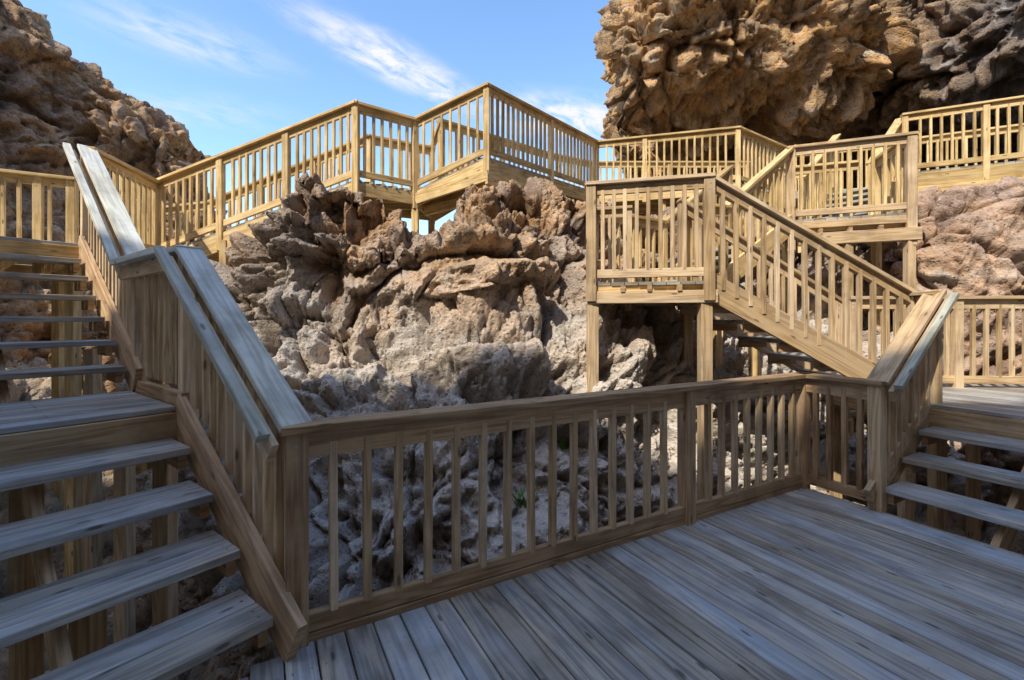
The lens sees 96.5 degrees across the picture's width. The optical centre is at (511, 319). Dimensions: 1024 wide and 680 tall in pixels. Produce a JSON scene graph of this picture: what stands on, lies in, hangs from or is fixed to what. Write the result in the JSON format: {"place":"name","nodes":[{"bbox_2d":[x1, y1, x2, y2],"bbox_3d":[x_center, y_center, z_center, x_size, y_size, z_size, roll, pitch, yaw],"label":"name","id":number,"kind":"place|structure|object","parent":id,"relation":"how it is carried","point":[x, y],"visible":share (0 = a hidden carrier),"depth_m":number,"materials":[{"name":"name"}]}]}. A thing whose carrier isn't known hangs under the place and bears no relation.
{"place":"outdoors","nodes":[
{"label":"outdoors","id":0,"kind":"place"},
{"bbox_2d":[0,236,142,571],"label":"wooden staircase","id":1,"kind":"structure","parent":0,"point":[92,369],"depth_m":4.11,"materials":[{"name":"wood"}]},
{"bbox_2d":[0,236,151,577],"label":"wooden landing","id":2,"kind":"object","parent":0,"point":[67,493],"visible":0.23,"depth_m":4.97,"materials":[{"name":"wood"}]},
{"bbox_2d":[0,146,211,273],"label":"wooden railing","id":3,"kind":"object","parent":2,"relation":"on","point":[143,207],"visible":0.45,"depth_m":5.99,"materials":[{"name":"brown wood"}]},
{"bbox_2d":[0,379,188,679],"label":"wooden landing","id":4,"kind":"object","parent":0,"point":[42,429],"visible":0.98,"depth_m":2.87,"materials":[{"name":"grey wood"}]},
{"bbox_2d":[0,394,307,679],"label":"wooden staircase","id":5,"kind":"structure","parent":0,"point":[50,606],"depth_m":2.15,"materials":[{"name":"grey wood"}]},
{"bbox_2d":[62,142,311,578],"bbox_3d":[-2.886,-0.240,3.568,4.643,3.316,0.275,0,0,38],"label":"wooden railing","id":6,"kind":"object","parent":5,"relation":"attached to","point":[188,327],"visible":0.91,"depth_m":2.85,"materials":[{"name":"wood"}]},
{"bbox_2d":[20,0,622,229],"label":"sky","id":7,"kind":"structure","parent":0,"point":[240,72],"materials":[{"name":"blue"}]},
{"bbox_2d":[0,355,1023,679],"bbox_3d":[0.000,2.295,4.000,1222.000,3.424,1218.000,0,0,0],"label":"rocky ground","id":8,"kind":"structure","parent":0,"point":[34,389],"depth_m":5.41,"materials":[{"name":"stone"}]},
{"bbox_2d":[0,0,215,394],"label":"limestone cliff","id":9,"kind":"structure","parent":8,"relation":"on","point":[55,95],"depth_m":10.57,"materials":[{"name":"brown stone"}]},
{"bbox_2d":[136,167,997,679],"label":"limestone rock outcrop","id":10,"kind":"object","parent":8,"relation":"on","point":[348,305],"visible":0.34,"depth_m":5.12,"materials":[{"name":"beige stone"}]},
{"bbox_2d":[152,158,599,384],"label":"wooden walkway","id":11,"kind":"structure","parent":10,"relation":"on","point":[438,197],"depth_m":6.84,"materials":[{"name":"brown wood"}]},
{"bbox_2d":[156,81,598,249],"bbox_3d":[-1.536,-2.197,7.802,7.711,3.114,2.929,0,0,-23],"label":"wooden railing","id":12,"kind":"object","parent":11,"relation":"on","point":[494,146],"visible":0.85,"depth_m":6.71,"materials":[{"name":"brown wood"}]},
{"bbox_2d":[512,487,539,509],"bbox_3d":[0.105,1.568,3.987,0.302,0.130,0.321,0,0,0],"label":"leafy plant","id":13,"kind":"object","parent":10,"relation":"on","point":[521,504],"visible":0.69,"depth_m":3.95,"materials":[{"name":"green plant"}]},
{"bbox_2d":[557,434,568,448],"bbox_3d":[0.537,1.300,4.890,0.276,0.130,0.283,0,0,-40],"label":"leafy plant","id":14,"kind":"object","parent":10,"relation":"on","point":[560,444],"visible":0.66,"depth_m":4.81,"materials":[{"name":"green plant"}]},
{"bbox_2d":[239,488,1023,679],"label":"wooden deck","id":15,"kind":"structure","parent":8,"relation":"on","point":[804,584],"depth_m":2.44,"materials":[{"name":"grey wood"}]},
{"bbox_2d":[281,372,886,654],"bbox_3d":[0.989,1.185,3.020,4.475,1.350,0.735,0,0,-29],"label":"wooden railing","id":16,"kind":"object","parent":15,"relation":"on","point":[332,438],"visible":0.98,"depth_m":2.96,"materials":[{"name":"brown wood"}]},
{"bbox_2d":[595,0,1023,254],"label":"limestone cliff","id":17,"kind":"structure","parent":8,"relation":"on","point":[791,72],"depth_m":11.59,"materials":[{"name":"brown stone"}]},
{"bbox_2d":[854,178,1023,522],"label":"limestone boulder","id":18,"kind":"object","parent":8,"relation":"on","point":[971,242],"visible":0.32,"depth_m":6.47,"materials":[{"name":"brown stone"}]},
{"bbox_2d":[586,281,717,499],"bbox_3d":[1.530,1.845,5.337,1.455,4.470,1.541,0,0,0],"label":"wooden landing","id":19,"kind":"object","parent":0,"point":[655,293],"visible":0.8,"depth_m":4.73,"materials":[{"name":"brown wood"}]},
{"bbox_2d":[585,172,715,310],"bbox_3d":[1.414,-0.785,5.335,1.283,1.350,1.590,0,0,0],"label":"wooden railing","id":20,"kind":"object","parent":19,"relation":"on","point":[683,183],"visible":0.96,"depth_m":4.74,"materials":[{"name":"brown wood"}]},
{"bbox_2d":[554,125,786,208],"bbox_3d":[3.382,-3.075,9.915,5.198,1.350,2.141,0,0,0],"label":"wooden railing","id":21,"kind":"object","parent":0,"point":[645,165],"visible":0.52,"depth_m":9.35,"materials":[{"name":"brown wood"}]},
{"bbox_2d":[573,182,768,214],"bbox_3d":[3.381,-0.551,9.915,5.086,4.261,2.019,0,0,0],"label":"wooden landing","id":22,"kind":"object","parent":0,"point":[653,199],"visible":0.19,"depth_m":9.54,"materials":[{"name":"brown wood"}]},
{"bbox_2d":[585,144,796,281],"bbox_3d":[2.571,-1.328,6.395,3.065,2.435,1.195,0,0,-31],"label":"wooden railing","id":23,"kind":"object","parent":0,"point":[764,174],"visible":0.34,"depth_m":6.46,"materials":[{"name":"brown wood"}]},
{"bbox_2d":[656,214,791,376],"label":"wooden staircase","id":24,"kind":"structure","parent":0,"point":[718,353],"depth_m":6.06,"materials":[{"name":"brown wood"}]},
{"bbox_2d":[675,274,875,378],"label":"wooden staircase","id":25,"kind":"structure","parent":0,"point":[742,321],"depth_m":4.61,"materials":[{"name":"brown wood"}]},
{"bbox_2d":[676,172,918,406],"bbox_3d":[3.028,-0.202,5.133,2.155,2.564,1.155,0,0,0],"label":"wooden railing","id":26,"kind":"object","parent":25,"relation":"attached to","point":[833,253],"visible":0.67,"depth_m":4.60,"materials":[{"name":"brown wood"}]},
{"bbox_2d":[773,131,918,251],"bbox_3d":[4.930,-1.760,6.940,1.547,1.520,1.207,0,0,20],"label":"wooden railing","id":27,"kind":"object","parent":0,"point":[901,151],"visible":0.76,"depth_m":6.48,"materials":[{"name":"brown wood"}]},
{"bbox_2d":[796,118,901,252],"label":"wooden staircase","id":28,"kind":"structure","parent":0,"point":[895,127],"depth_m":8.41,"materials":[{"name":"brown wood"}]},
{"bbox_2d":[782,213,921,510],"bbox_3d":[4.943,0.564,6.894,1.539,4.032,1.166,0,0,20],"label":"wooden landing","id":29,"kind":"object","parent":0,"point":[849,232],"visible":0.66,"depth_m":6.39,"materials":[{"name":"brown wood"}]},
{"bbox_2d":[796,160,1023,207],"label":"wooden landing","id":30,"kind":"object","parent":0,"point":[948,177],"visible":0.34,"depth_m":8.00,"materials":[{"name":"brown wood"}]},
{"bbox_2d":[784,95,1023,211],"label":"wooden railing","id":31,"kind":"object","parent":30,"relation":"on","point":[986,131],"visible":0.45,"depth_m":8.06,"materials":[{"name":"brown wood"}]},
{"bbox_2d":[825,383,1023,541],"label":"wooden landing","id":32,"kind":"object","parent":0,"point":[983,408],"visible":0.33,"depth_m":4.35,"materials":[{"name":"grey wood"}]},
{"bbox_2d":[848,289,1023,480],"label":"wooden railing","id":33,"kind":"object","parent":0,"point":[908,368],"visible":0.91,"depth_m":4.33,"materials":[{"name":"brown wood"}]},
{"bbox_2d":[863,397,1023,550],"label":"wooden staircase","id":34,"kind":"structure","parent":0,"point":[1008,518],"depth_m":3.67,"materials":[{"name":"grey wood"}]}
]}

